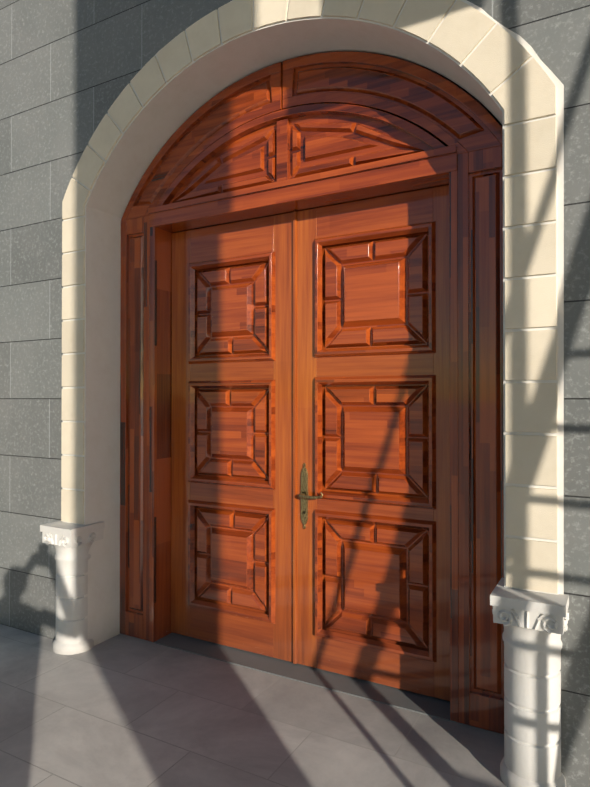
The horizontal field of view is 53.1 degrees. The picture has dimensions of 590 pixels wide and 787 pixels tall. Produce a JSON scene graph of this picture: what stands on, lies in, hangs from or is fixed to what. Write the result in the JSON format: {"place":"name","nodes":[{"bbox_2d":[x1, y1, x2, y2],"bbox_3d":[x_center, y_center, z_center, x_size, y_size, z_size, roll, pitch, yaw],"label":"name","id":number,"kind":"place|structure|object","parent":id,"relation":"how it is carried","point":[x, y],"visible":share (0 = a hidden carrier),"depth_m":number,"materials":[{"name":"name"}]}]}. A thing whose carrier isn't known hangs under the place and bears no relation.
{"place":"outdoors","nodes":[
{"label":"outdoors","id":0,"kind":"place"},
{"bbox_2d":[188,216,274,656],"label":"door panels","id":1,"kind":"object","parent":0,"point":[231,433],"visible":0.96,"depth_m":3.67,"materials":[{"name":"brown wood"}]},
{"bbox_2d":[0,624,506,786],"bbox_3d":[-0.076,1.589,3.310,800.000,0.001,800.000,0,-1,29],"label":"floor","id":2,"kind":"structure","parent":0,"point":[120,710],"depth_m":2.77,"materials":[{"name":"grey tile"}]},
{"bbox_2d":[40,521,104,654],"bbox_3d":[-1.396,1.205,3.716,0.277,0.775,0.278,0,-1,29],"label":"colonnette","id":3,"kind":"object","parent":2,"relation":"on","point":[72,543],"visible":0.9,"depth_m":3.62,"materials":[{"name":"white stone"}]},
{"bbox_2d":[0,0,589,786],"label":"wall","id":4,"kind":"structure","parent":2,"relation":"on","point":[70,70],"depth_m":3.82,"materials":[{"name":"grey stone"}]},
{"bbox_2d":[149,633,458,722],"bbox_3d":[-0.003,1.613,3.441,1.966,0.056,0.300,0,-1,29],"label":"stone threshold","id":5,"kind":"object","parent":2,"relation":"on","point":[403,699],"visible":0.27,"depth_m":3.30,"materials":[{"name":"grey stone"}]},
{"bbox_2d":[62,0,557,726],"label":"door arch surround","id":6,"kind":"object","parent":2,"relation":"on","point":[172,106],"visible":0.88,"depth_m":3.67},
{"bbox_2d":[120,145,503,733],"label":"casing pilasters","id":7,"kind":"object","parent":2,"relation":"on","point":[476,418],"visible":0.92,"depth_m":2.85,"materials":[{"name":"brown wood"}]},
{"bbox_2d":[171,212,292,661],"bbox_3d":[-0.399,0.256,3.714,0.935,2.646,0.055,0,-1,29],"label":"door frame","id":8,"kind":"structure","parent":7,"relation":"attached to","point":[282,491],"depth_m":3.53,"materials":[{"name":"brown wood"}]},
{"bbox_2d":[293,211,296,663],"bbox_3d":[-0.002,0.254,3.455,0.026,2.642,0.016,0,-1,29],"label":"astragal strip","id":9,"kind":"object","parent":8,"relation":"attached to","point":[294,437],"depth_m":3.45,"materials":[{"name":"brown wood"}]},
{"bbox_2d":[169,115,431,203],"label":"tympanum panels","id":10,"kind":"object","parent":7,"relation":"attached to","point":[284,149],"visible":0.79,"depth_m":3.31,"materials":[{"name":"brown wood"}]},
{"bbox_2d":[121,51,502,232],"bbox_3d":[-0.032,-1.477,3.415,2.484,0.806,0.220,0,-1,29],"label":"arched transom frame","id":11,"kind":"object","parent":7,"relation":"on","point":[446,121],"depth_m":3.23,"materials":[{"name":"brown wood"}]},
{"bbox_2d":[297,185,449,700],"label":"door stiles","id":12,"kind":"object","parent":7,"relation":"attached to","point":[306,375],"depth_m":3.40,"materials":[{"name":"brown wood"}]},
{"bbox_2d":[299,463,322,528],"bbox_3d":[0.092,0.595,3.373,0.173,0.390,0.064,0,-1,29],"label":"door handle","id":13,"kind":"object","parent":12,"relation":"attached to","point":[304,496],"visible":1,"depth_m":3.42,"materials":[{"name":"metal"}]},
{"bbox_2d":[314,188,436,696],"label":"door panels","id":14,"kind":"object","parent":7,"relation":"attached to","point":[375,611],"visible":0.98,"depth_m":3.21,"materials":[{"name":"brown wood"}]},
{"bbox_2d":[281,51,502,127],"bbox_3d":[0.060,-0.384,3.572,3.200,4.050,0.040,0,-1,29],"label":"dark interior backing","id":15,"kind":"object","parent":2,"relation":"on","point":[490,113],"depth_m":3.12,"materials":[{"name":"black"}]},
{"bbox_2d":[490,578,568,786],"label":"colonnette","id":16,"kind":"object","parent":2,"relation":"on","point":[534,623],"visible":0.98,"depth_m":2.32,"materials":[{"name":"white stone"}]},
{"bbox_2d":[61,0,558,593],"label":"cream stone blocks","id":17,"kind":"structure","parent":16,"relation":"on","point":[495,60],"depth_m":2.45,"materials":[{"name":"beige stone"}]},
{"bbox_2d":[130,0,563,593],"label":"plaster surround seam","id":18,"kind":"object","parent":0,"point":[560,284],"visible":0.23,"depth_m":2.38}
]}

